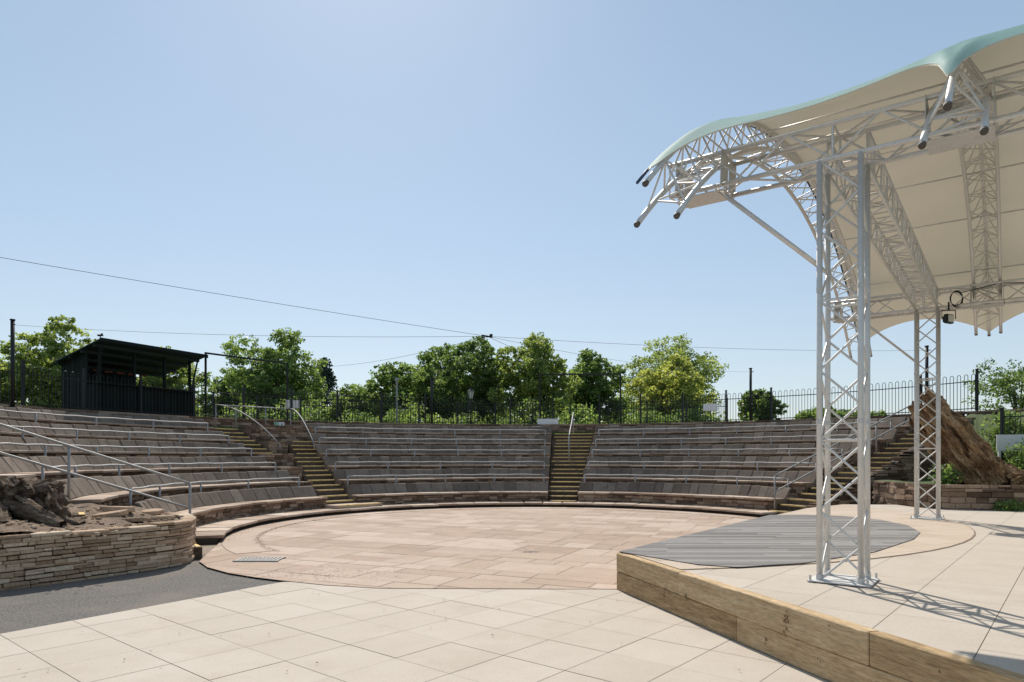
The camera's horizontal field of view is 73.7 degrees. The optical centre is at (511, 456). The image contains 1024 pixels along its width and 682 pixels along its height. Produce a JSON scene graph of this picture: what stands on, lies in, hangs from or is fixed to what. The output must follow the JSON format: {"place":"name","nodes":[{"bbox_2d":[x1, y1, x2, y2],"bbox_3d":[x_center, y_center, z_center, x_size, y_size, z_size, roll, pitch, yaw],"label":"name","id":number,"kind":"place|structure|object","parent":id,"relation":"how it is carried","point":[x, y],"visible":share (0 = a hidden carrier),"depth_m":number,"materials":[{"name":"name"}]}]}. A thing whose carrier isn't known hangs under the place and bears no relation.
{"place":"outdoors","nodes":[
{"label":"outdoors","id":0,"kind":"place"},
{"bbox_2d":[0,554,289,633],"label":"asphalt path","id":1,"kind":"structure","parent":0,"point":[29,607],"depth_m":7.99,"materials":[{"name":"grey asphalt"}]},
{"bbox_2d":[0,503,196,590],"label":"planter","id":2,"kind":"object","parent":1,"relation":"on","point":[90,547],"visible":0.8,"depth_m":9.02,"materials":[{"name":"stone"}]},
{"bbox_2d":[0,476,85,534],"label":"tree stump","id":3,"kind":"object","parent":2,"relation":"on","point":[35,500],"visible":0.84,"depth_m":9.32,"materials":[{"name":"brown wood"}]},
{"bbox_2d":[92,509,128,516],"bbox_3d":[-6.157,0.886,10.496,0.468,0.144,0.379,0,0,0],"label":"broken slab","id":4,"kind":"object","parent":2,"relation":"on","point":[117,513],"depth_m":10.40,"materials":[{"name":"stone"}]},
{"bbox_2d":[99,506,134,511],"bbox_3d":[-6.312,0.833,10.905,0.565,0.111,0.380,0,0,31],"label":"broken slab","id":5,"kind":"object","parent":2,"relation":"on","point":[115,508],"depth_m":10.75,"materials":[{"name":"stone"}]},
{"bbox_2d":[123,517,150,521],"bbox_3d":[-5.735,0.960,10.390,0.543,0.107,0.357,0,0,28],"label":"broken slab","id":6,"kind":"object","parent":2,"relation":"on","point":[142,519],"depth_m":10.20,"materials":[{"name":"stone"}]},
{"bbox_2d":[141,508,163,514],"bbox_3d":[-5.951,0.910,11.276,0.343,0.089,0.436,0,0,-43],"label":"broken slab","id":7,"kind":"object","parent":2,"relation":"on","point":[155,511],"depth_m":11.19,"materials":[{"name":"stone"}]},
{"bbox_2d":[149,516,174,519],"bbox_3d":[-5.552,0.981,10.807,0.342,0.113,0.514,0,0,0],"label":"broken slab","id":8,"kind":"object","parent":2,"relation":"on","point":[162,517],"depth_m":10.62,"materials":[{"name":"stone"}]},
{"bbox_2d":[151,514,178,517],"bbox_3d":[-5.615,0.970,11.072,0.354,0.065,0.412,0,0,0],"label":"broken slab","id":9,"kind":"object","parent":2,"relation":"on","point":[176,515],"depth_m":11.03,"materials":[{"name":"stone"}]},
{"bbox_2d":[71,512,201,559],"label":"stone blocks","id":10,"kind":"object","parent":1,"relation":"on","point":[197,551],"visible":0.03,"depth_m":10.64,"materials":[{"name":"stone"}]},
{"bbox_2d":[0,423,190,513],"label":"handrail","id":11,"kind":"object","parent":10,"relation":"on","point":[68,471],"visible":0.93,"depth_m":11.44,"materials":[{"name":"metal"}]},
{"bbox_2d":[200,537,224,553],"bbox_3d":[0.600,1.612,15.000,14.600,0.001,14.600,0,0,0],"label":"arena bedding","id":12,"kind":"object","parent":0,"point":[206,549],"visible":0.06,"depth_m":12.13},
{"bbox_2d":[195,501,777,544],"bbox_3d":[-0.839,1.522,18.389,14.498,0.175,7.137,0,0,-23],"label":"kerb step","id":13,"kind":"object","parent":12,"relation":"on","point":[216,532],"visible":0.85,"depth_m":19.02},
{"bbox_2d":[0,582,829,681],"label":"plaza paving","id":14,"kind":"structure","parent":0,"point":[90,660],"depth_m":5.82,"materials":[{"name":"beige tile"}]},
{"bbox_2d":[199,509,732,588],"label":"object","id":15,"kind":"object","parent":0,"point":[449,556],"visible":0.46,"depth_m":10.93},
{"bbox_2d":[221,507,758,553],"bbox_3d":[0.601,1.570,16.235,12.839,0.001,10.369,0,0,0],"label":"arena ring","id":16,"kind":"object","parent":15,"relation":"on","point":[247,537],"visible":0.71,"depth_m":15.95,"materials":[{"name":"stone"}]},
{"bbox_2d":[200,509,749,588],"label":"arena floor","id":17,"kind":"structure","parent":0,"point":[500,544],"depth_m":11.87,"materials":[{"name":"stone"}]},
{"bbox_2d":[233,557,285,561],"bbox_3d":[-3.850,1.566,10.420,0.680,0.022,0.370,0,0,0],"label":"drain cover","id":18,"kind":"object","parent":17,"relation":"on","point":[259,559],"visible":1,"depth_m":10.34,"materials":[{"name":"metal"}]},
{"bbox_2d":[18,507,739,673],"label":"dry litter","id":19,"kind":"object","parent":17,"relation":"on","point":[325,563],"visible":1,"depth_m":9.47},
{"bbox_2d":[0,0,1023,423],"label":"sky","id":20,"kind":"structure","parent":0,"point":[473,167],"materials":[{"name":"blue"}]},
{"bbox_2d":[206,413,1011,433],"bbox_3d":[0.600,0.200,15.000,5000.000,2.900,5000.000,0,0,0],"label":"ground","id":21,"kind":"structure","parent":0,"point":[231,427],"depth_m":29.11,"materials":[{"name":"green plant"}]},
{"bbox_2d":[0,357,35,404],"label":"tree","id":22,"kind":"object","parent":21,"relation":"on","point":[7,394],"visible":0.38,"depth_m":37.30,"materials":[{"name":"green plant"}]},
{"bbox_2d":[0,314,96,407],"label":"tree","id":23,"kind":"object","parent":21,"relation":"on","point":[54,350],"visible":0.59,"depth_m":36.91,"materials":[{"name":"green plant"}]},
{"bbox_2d":[51,333,207,415],"bbox_3d":[-12.767,-2.530,23.026,2.480,2.500,3.940,0,0,25],"label":"kiosk","id":24,"kind":"object","parent":21,"relation":"on","point":[107,357],"visible":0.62,"depth_m":22.36,"materials":[{"name":"black paint"}]},
{"bbox_2d":[0,406,327,525],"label":"seating block","id":25,"kind":"structure","parent":21,"relation":"on","point":[214,502],"depth_m":17.22,"materials":[{"name":"stone"}]},
{"bbox_2d":[0,409,207,430],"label":"handrail","id":26,"kind":"object","parent":25,"relation":"on","point":[36,413],"visible":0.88,"depth_m":18.72,"materials":[{"name":"metal"}]},
{"bbox_2d":[8,425,228,442],"bbox_3d":[-10.064,-0.400,15.886,1.502,0.580,11.216,0,0,5],"label":"handrail","id":27,"kind":"object","parent":25,"relation":"on","point":[77,430],"visible":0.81,"depth_m":17.81,"materials":[{"name":"metal"}]},
{"bbox_2d":[0,442,251,456],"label":"handrail","id":28,"kind":"object","parent":25,"relation":"on","point":[51,445],"visible":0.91,"depth_m":16.48,"materials":[{"name":"metal"}]},
{"bbox_2d":[41,462,275,479],"bbox_3d":[-7.917,0.440,15.708,1.208,0.580,8.968,0,0,5],"label":"handrail","id":29,"kind":"object","parent":25,"relation":"on","point":[74,467],"visible":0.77,"depth_m":15.80,"materials":[{"name":"metal"}]},
{"bbox_2d":[129,477,299,505],"bbox_3d":[-6.911,0.860,15.989,0.853,0.580,7.042,0,0,8],"label":"handrail","id":30,"kind":"object","parent":25,"relation":"on","point":[159,486],"visible":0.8,"depth_m":16.03,"materials":[{"name":"metal"}]},
{"bbox_2d":[136,346,203,413],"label":"tree","id":31,"kind":"object","parent":21,"relation":"on","point":[182,377],"visible":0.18,"depth_m":45.36,"materials":[{"name":"green plant"}]},
{"bbox_2d":[195,368,255,417],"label":"tree","id":32,"kind":"object","parent":21,"relation":"on","point":[228,378],"visible":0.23,"depth_m":48.94,"materials":[{"name":"green plant"}]},
{"bbox_2d":[213,428,273,453],"bbox_3d":[-9.163,-0.258,22.817,2.713,1.441,1.248,0,0,39],"label":"stairway","id":33,"kind":"object","parent":21,"relation":"on","point":[236,435],"visible":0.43,"depth_m":22.92,"materials":[{"name":"stone"}]},
{"bbox_2d":[204,352,287,419],"bbox_3d":[-9.950,-2.520,25.800,0.084,2.440,3.525,0,0,36],"label":"gate frame","id":34,"kind":"object","parent":21,"relation":"on","point":[205,385],"visible":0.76,"depth_m":24.90,"materials":[{"name":"black paint"}]},
{"bbox_2d":[288,338,478,366],"bbox_3d":[-4.750,-3.125,21.100,0.006,0.956,14.813,0,0,-35],"label":"overhead cable","id":35,"kind":"object","parent":34,"relation":"attached to","point":[402,356],"visible":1,"depth_m":18.23,"materials":[{"name":"black paint"}]},
{"bbox_2d":[219,327,327,419],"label":"tree","id":36,"kind":"object","parent":21,"relation":"on","point":[266,376],"visible":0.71,"depth_m":45.14,"materials":[{"name":"green plant"}]},
{"bbox_2d":[240,425,312,485],"bbox_3d":[-7.784,0.242,22.762,2.661,2.717,6.767,0,0,-23],"label":"terrace wedge","id":37,"kind":"object","parent":21,"relation":"on","point":[282,436],"visible":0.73,"depth_m":23.59,"materials":[{"name":"stone"}]},
{"bbox_2d":[215,404,280,450],"bbox_3d":[-9.078,-1.016,23.452,2.738,1.652,0.093,0,0,19],"label":"handrail","id":38,"kind":"object","parent":37,"relation":"on","point":[247,416],"visible":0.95,"depth_m":23.47,"materials":[{"name":"metal"}]},
{"bbox_2d":[220,404,289,428],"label":"handrail","id":39,"kind":"object","parent":37,"relation":"on","point":[236,406],"visible":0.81,"depth_m":24.68,"materials":[{"name":"metal"}]},
{"bbox_2d":[290,408,314,448],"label":"handrail","id":40,"kind":"object","parent":37,"relation":"on","point":[304,424],"visible":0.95,"depth_m":24.74,"materials":[{"name":"metal"}]},
{"bbox_2d":[310,357,337,417],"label":"conifer tree","id":41,"kind":"object","parent":21,"relation":"on","point":[328,373],"visible":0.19,"depth_m":79.53,"materials":[{"name":"green plant"}]},
{"bbox_2d":[287,441,381,508],"bbox_3d":[-6.115,0.519,21.845,1.686,2.162,6.484,0,0,-35],"label":"stairway","id":42,"kind":"object","parent":21,"relation":"on","point":[308,461],"visible":0.79,"depth_m":21.36,"materials":[{"name":"stone"}]},
{"bbox_2d":[316,383,378,421],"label":"tree","id":43,"kind":"object","parent":21,"relation":"on","point":[343,391],"visible":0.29,"depth_m":50.92,"materials":[{"name":"green plant"}]},
{"bbox_2d":[20,391,757,423],"bbox_3d":[-9.018,-2.344,40.000,46.881,2.790,5.032,0,0,0],"label":"shrub belt","id":44,"kind":"object","parent":21,"relation":"on","point":[563,421],"visible":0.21,"depth_m":39.18,"materials":[{"name":"green plant"}]},
{"bbox_2d":[356,361,429,420],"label":"tree","id":45,"kind":"object","parent":21,"relation":"on","point":[384,377],"visible":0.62,"depth_m":49.05,"materials":[{"name":"green plant"}]},
{"bbox_2d":[395,378,398,422],"bbox_3d":[-5.400,-2.475,32.000,0.160,2.450,0.120,0,0,0],"label":"camera post","id":46,"kind":"object","parent":21,"relation":"on","point":[396,379],"visible":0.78,"depth_m":31.96,"materials":[{"name":"metal"}]},
{"bbox_2d":[307,423,551,504],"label":"seating block","id":47,"kind":"structure","parent":21,"relation":"on","point":[383,490],"depth_m":23.86,"materials":[{"name":"stone"}]},
{"bbox_2d":[315,427,545,438],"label":"handrail","id":48,"kind":"object","parent":47,"relation":"on","point":[431,429],"visible":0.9,"depth_m":27.03,"materials":[{"name":"metal"}]},
{"bbox_2d":[319,437,545,445],"bbox_3d":[-2.836,-0.400,25.482,8.441,0.580,0.843,0,0,-18],"label":"bench","id":49,"kind":"object","parent":47,"relation":"on","point":[428,439],"visible":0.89,"depth_m":25.66,"materials":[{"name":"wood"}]},
{"bbox_2d":[326,449,544,456],"bbox_3d":[-2.611,0.020,24.359,7.856,0.580,0.815,0,0,-19],"label":"bench","id":50,"kind":"object","parent":47,"relation":"on","point":[370,450],"visible":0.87,"depth_m":24.51,"materials":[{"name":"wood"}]},
{"bbox_2d":[335,461,544,469],"bbox_3d":[-2.357,0.440,23.250,7.212,0.580,0.777,0,0,-20],"label":"bench","id":51,"kind":"object","parent":47,"relation":"on","point":[440,462],"visible":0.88,"depth_m":23.58,"materials":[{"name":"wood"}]},
{"bbox_2d":[347,474,544,493],"bbox_3d":[-2.075,0.860,22.154,6.509,0.580,0.728,0,0,-21],"label":"bench","id":52,"kind":"object","parent":47,"relation":"on","point":[445,475],"visible":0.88,"depth_m":22.45,"materials":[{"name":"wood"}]},
{"bbox_2d":[398,342,466,423],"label":"tree","id":53,"kind":"object","parent":21,"relation":"on","point":[428,356],"visible":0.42,"depth_m":51.03,"materials":[{"name":"green plant"}]},
{"bbox_2d":[195,389,691,423],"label":"shrub belt","id":54,"kind":"object","parent":21,"relation":"on","point":[503,416],"visible":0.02,"depth_m":59.54,"materials":[{"name":"green plant"}]},
{"bbox_2d":[197,393,723,423],"bbox_3d":[-3.649,-1.896,29.817,26.290,1.492,5.648,0,0,-16],"label":"fence","id":55,"kind":"object","parent":21,"relation":"on","point":[578,409],"visible":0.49,"depth_m":32.27,"materials":[{"name":"black metal"}]},
{"bbox_2d":[285,400,299,408],"bbox_3d":[-8.648,-2.080,26.909,0.545,0.330,0.032,0,0,-34],"label":"notice board","id":56,"kind":"object","parent":55,"relation":"attached to","point":[294,403],"visible":0.91,"depth_m":26.91,"materials":[{"name":"metal"}]},
{"bbox_2d":[467,388,474,423],"bbox_3d":[-2.050,-2.350,34.000,0.386,2.200,0.386,0,0,0],"label":"street lamp","id":57,"kind":"object","parent":21,"relation":"on","point":[470,391],"visible":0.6,"depth_m":33.96,"materials":[{"name":"black metal"}]},
{"bbox_2d":[435,336,510,423],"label":"tree","id":58,"kind":"object","parent":21,"relation":"on","point":[479,380],"visible":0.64,"depth_m":47.20,"materials":[{"name":"green plant"}]},
{"bbox_2d":[0,404,969,431],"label":"retaining wall","id":59,"kind":"structure","parent":21,"relation":"on","point":[220,421],"depth_m":26.13,"materials":[{"name":"stone"}]},
{"bbox_2d":[8,319,15,407],"bbox_3d":[-13.346,-2.490,18.250,0.205,2.380,0.198,0,0,0],"label":"cable pole","id":60,"kind":"object","parent":59,"relation":"on","point":[12,362],"visible":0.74,"depth_m":18.21,"materials":[{"name":"black metal"}]},
{"bbox_2d":[22,325,475,336],"bbox_3d":[-6.950,-3.090,16.625,13.207,0.886,0.006,0,0,14],"label":"overhead cable","id":61,"kind":"object","parent":60,"relation":"attached to","point":[260,335],"visible":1,"depth_m":16.42,"materials":[{"name":"black paint"}]},
{"bbox_2d":[482,334,492,337],"bbox_3d":[-0.544,-2.652,15.005,0.231,0.095,0.178,0,0,-38],"label":"cable junction","id":62,"kind":"object","parent":61,"relation":"attached to","point":[489,336],"visible":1,"depth_m":14.99,"materials":[{"name":"black paint"}]},
{"bbox_2d":[0,360,553,423],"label":"fence","id":63,"kind":"object","parent":59,"relation":"on","point":[140,380],"visible":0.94,"depth_m":25.17,"materials":[{"name":"black metal"}]},
{"bbox_2d":[537,418,558,423],"bbox_3d":[1.550,-1.500,29.507,0.925,0.310,0.034,0,0,3],"label":"notice board","id":64,"kind":"object","parent":63,"relation":"attached to","point":[547,421],"visible":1,"depth_m":29.49,"materials":[{"name":"metal"}]},
{"bbox_2d":[274,422,283,425],"bbox_3d":[-8.797,-1.240,25.810,0.400,0.150,0.020,0,0,-41],"label":"exit sign","id":65,"kind":"object","parent":59,"relation":"attached to","point":[279,423],"visible":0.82,"depth_m":25.82,"materials":[{"name":"green plastic"}]},
{"bbox_2d":[430,378,433,423],"bbox_3d":[-3.446,-2.340,29.400,0.205,2.080,0.198,0,0,0],"label":"cable pole","id":66,"kind":"object","parent":59,"relation":"on","point":[431,400],"visible":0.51,"depth_m":29.35,"materials":[{"name":"black metal"}]},
{"bbox_2d":[749,368,753,420],"bbox_3d":[9.354,-2.390,26.750,0.205,2.180,0.198,0,0,0],"label":"cable pole","id":67,"kind":"object","parent":59,"relation":"on","point":[750,393],"visible":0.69,"depth_m":26.71,"materials":[{"name":"black metal"}]},
{"bbox_2d":[492,337,732,371],"bbox_3d":[4.400,-2.988,20.875,0.007,0.691,15.365,0,0,40],"label":"overhead cable","id":68,"kind":"object","parent":67,"relation":"attached to","point":[605,358],"visible":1,"depth_m":18.23,"materials":[{"name":"black paint"}]},
{"bbox_2d":[598,369,978,423],"bbox_3d":[9.429,-1.956,25.597,13.557,1.412,1.728,0,0,40],"label":"fence","id":69,"kind":"object","parent":59,"relation":"on","point":[976,381],"visible":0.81,"depth_m":26.19,"materials":[{"name":"black metal"}]},
{"bbox_2d":[703,403,716,410],"bbox_3d":[7.998,-2.000,27.559,0.575,0.310,0.033,0,0,32],"label":"notice board","id":70,"kind":"object","parent":69,"relation":"attached to","point":[710,407],"visible":1,"depth_m":27.53,"materials":[{"name":"metal"}]},
{"bbox_2d":[924,345,929,386],"bbox_3d":[13.554,-2.465,22.300,0.205,2.330,0.198,0,0,0],"label":"cable pole","id":71,"kind":"object","parent":59,"relation":"on","point":[927,362],"visible":0.61,"depth_m":22.26,"materials":[{"name":"black metal"}]},
{"bbox_2d":[493,336,913,350],"bbox_3d":[6.500,-3.065,18.650,15.878,0.836,0.006,0,0,-27],"label":"overhead cable","id":72,"kind":"object","parent":71,"relation":"attached to","point":[678,346],"visible":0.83,"depth_m":17.16,"materials":[{"name":"black paint"}]},
{"bbox_2d":[486,332,583,423],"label":"tree","id":73,"kind":"object","parent":21,"relation":"on","point":[532,368],"visible":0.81,"depth_m":45.15,"materials":[{"name":"green plant"}]},
{"bbox_2d":[548,433,593,502],"bbox_3d":[2.099,0.316,25.289,1.804,2.568,6.928,0,0,9],"label":"stairway","id":74,"kind":"object","parent":21,"relation":"on","point":[566,476],"visible":0.88,"depth_m":24.96,"materials":[{"name":"stone"}]},
{"bbox_2d":[568,412,573,460],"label":"handrail","id":75,"kind":"object","parent":74,"relation":"on","point":[569,436],"visible":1,"depth_m":25.48,"materials":[{"name":"metal"}]},
{"bbox_2d":[539,373,620,423],"bbox_3d":[2.990,-2.480,30.000,3.589,2.360,0.063,0,0,3],"label":"gate frame","id":76,"kind":"object","parent":21,"relation":"on","point":[577,374],"visible":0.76,"depth_m":29.98,"materials":[{"name":"black paint"}]},
{"bbox_2d":[494,339,607,375],"bbox_3d":[2.100,-3.099,22.450,0.006,0.909,15.815,0,0,20],"label":"overhead cable","id":77,"kind":"object","parent":76,"relation":"attached to","point":[544,360],"visible":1,"depth_m":18.88,"materials":[{"name":"black paint"}]},
{"bbox_2d":[560,348,628,423],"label":"tree","id":78,"kind":"object","parent":21,"relation":"on","point":[590,388],"visible":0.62,"depth_m":49.15,"materials":[{"name":"green plant"}]},
{"bbox_2d":[625,353,717,422],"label":"tree","id":79,"kind":"object","parent":21,"relation":"on","point":[676,382],"visible":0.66,"depth_m":42.91,"materials":[{"name":"green plant"}]},
{"bbox_2d":[617,333,728,423],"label":"tree","id":80,"kind":"object","parent":21,"relation":"on","point":[659,355],"visible":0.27,"depth_m":56.13,"materials":[{"name":"green plant"}]},
{"bbox_2d":[578,417,913,509],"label":"seating block","id":81,"kind":"structure","parent":21,"relation":"on","point":[751,493],"depth_m":22.28,"materials":[{"name":"stone"}]},
{"bbox_2d":[584,474,788,497],"bbox_3d":[5.229,0.860,21.066,6.576,0.580,0.744,0,0,37],"label":"handrail","id":82,"kind":"object","parent":81,"relation":"on","point":[686,476],"visible":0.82,"depth_m":21.33,"materials":[{"name":"metal"}]},
{"bbox_2d":[588,461,815,470],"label":"handrail","id":83,"kind":"object","parent":81,"relation":"on","point":[699,462],"visible":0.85,"depth_m":22.38,"materials":[{"name":"metal"}]},
{"bbox_2d":[592,448,842,456],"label":"handrail","id":84,"kind":"object","parent":81,"relation":"on","point":[789,449],"visible":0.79,"depth_m":23.33,"materials":[{"name":"metal"}]},
{"bbox_2d":[595,435,857,445],"bbox_3d":[7.231,-0.400,23.689,9.398,0.580,1.046,0,0,37],"label":"handrail","id":85,"kind":"object","parent":81,"relation":"on","point":[770,437],"visible":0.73,"depth_m":24.10,"materials":[{"name":"metal"}]},
{"bbox_2d":[598,421,891,434],"bbox_3d":[7.898,-0.820,24.563,10.339,0.580,1.147,0,0,37],"label":"handrail","id":86,"kind":"object","parent":81,"relation":"on","point":[785,426],"visible":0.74,"depth_m":25.09,"materials":[{"name":"metal"}]},
{"bbox_2d":[737,388,788,420],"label":"tree","id":87,"kind":"object","parent":21,"relation":"on","point":[764,407],"visible":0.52,"depth_m":49.00,"materials":[{"name":"green plant"}]},
{"bbox_2d":[617,504,1023,681],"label":"stage platform","id":88,"kind":"structure","parent":21,"relation":"on","point":[940,601],"depth_m":6.11,"materials":[{"name":"beige tile"}]},
{"bbox_2d":[634,24,1023,587],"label":"stage canopy","id":89,"kind":"object","parent":88,"relation":"on","point":[912,175],"visible":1,"depth_m":7.80,"materials":[{"name":"metal"}]},
{"bbox_2d":[941,282,1023,323],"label":"floodlight","id":90,"kind":"object","parent":89,"relation":"hanging from","point":[948,318],"visible":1,"depth_m":12.11,"materials":[{"name":"black paint"}]},
{"bbox_2d":[992,498,1023,510],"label":"weed","id":91,"kind":"object","parent":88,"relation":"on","point":[1009,505],"visible":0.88,"depth_m":14.42,"materials":[{"name":"green plant"}]},
{"bbox_2d":[794,406,849,418],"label":"tree","id":92,"kind":"object","parent":21,"relation":"on","point":[804,413],"visible":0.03,"depth_m":53.46,"materials":[{"name":"green plant"}]},
{"bbox_2d":[768,430,921,513],"bbox_3d":[10.110,0.313,19.139,7.021,2.573,1.215,0,0,-27],"label":"stairway","id":93,"kind":"object","parent":21,"relation":"on","point":[882,457],"visible":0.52,"depth_m":18.89,"materials":[{"name":"stone"}]},
{"bbox_2d":[774,400,920,509],"bbox_3d":[9.715,-0.145,19.465,6.144,3.200,0.044,0,0,-26],"label":"handrail","id":94,"kind":"object","parent":93,"relation":"on","point":[775,490],"visible":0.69,"depth_m":19.11,"materials":[{"name":"metal"}]},
{"bbox_2d":[838,409,889,416],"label":"tree","id":95,"kind":"object","parent":21,"relation":"on","point":[856,413],"visible":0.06,"depth_m":59.17,"materials":[{"name":"green plant"}]},
{"bbox_2d":[800,417,975,509],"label":"end wall","id":96,"kind":"structure","parent":21,"relation":"on","point":[902,469],"depth_m":18.60,"materials":[{"name":"stone"}]},
{"bbox_2d":[872,411,1023,509],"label":"planter","id":97,"kind":"object","parent":21,"relation":"on","point":[958,497],"visible":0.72,"depth_m":15.05,"materials":[{"name":"stone"}]},
{"bbox_2d":[924,464,964,484],"bbox_3d":[9.842,0.421,15.577,0.674,0.540,0.720,0,0,0],"label":"ivy plant","id":98,"kind":"object","parent":97,"relation":"on","point":[946,476],"visible":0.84,"depth_m":15.45,"materials":[{"name":"green plant"}]},
{"bbox_2d":[907,385,1023,484],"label":"leaning trunk","id":99,"kind":"object","parent":97,"relation":"on","point":[967,450],"visible":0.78,"depth_m":15.74,"materials":[{"name":"brown plant"}]},
{"bbox_2d":[977,409,1023,461],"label":"ivy plant","id":100,"kind":"object","parent":97,"relation":"on","point":[1010,425],"visible":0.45,"depth_m":17.52,"materials":[{"name":"green plant"}]},
{"bbox_2d":[1002,438,1023,469],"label":"ivy plant","id":101,"kind":"object","parent":97,"relation":"on","point":[1019,464],"visible":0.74,"depth_m":16.27,"materials":[{"name":"green plant"}]},
{"bbox_2d":[961,357,1023,410],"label":"shrub","id":102,"kind":"object","parent":21,"relation":"on","point":[1005,387],"visible":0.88,"depth_m":20.99,"materials":[{"name":"green plant"}]},
{"bbox_2d":[966,408,1023,415],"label":"boundary wall","id":103,"kind":"structure","parent":21,"relation":"on","point":[989,411],"depth_m":20.25,"materials":[{"name":"stone"}]},
{"bbox_2d":[999,408,1023,460],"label":"fence","id":104,"kind":"object","parent":21,"relation":"on","point":[1002,422],"visible":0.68,"depth_m":16.97,"materials":[{"name":"black metal"}]},
{"bbox_2d":[996,434,1023,456],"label":"notice board","id":105,"kind":"object","parent":104,"relation":"attached to","point":[1002,441],"visible":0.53,"depth_m":16.87,"materials":[{"name":"white"}]},
{"bbox_3d":[-12.196,-2.015,7.400,0.205,2.830,0.198,0,0,0],"label":"cable pole","id":106,"kind":"object","parent":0,"visible":0},
{"bbox_2d":[0,257,482,335],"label":"overhead cable","id":107,"kind":"object","parent":106,"relation":"attached to","point":[227,295],"visible":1,"depth_m":11.96,"materials":[{"name":"black paint"}]}
]}

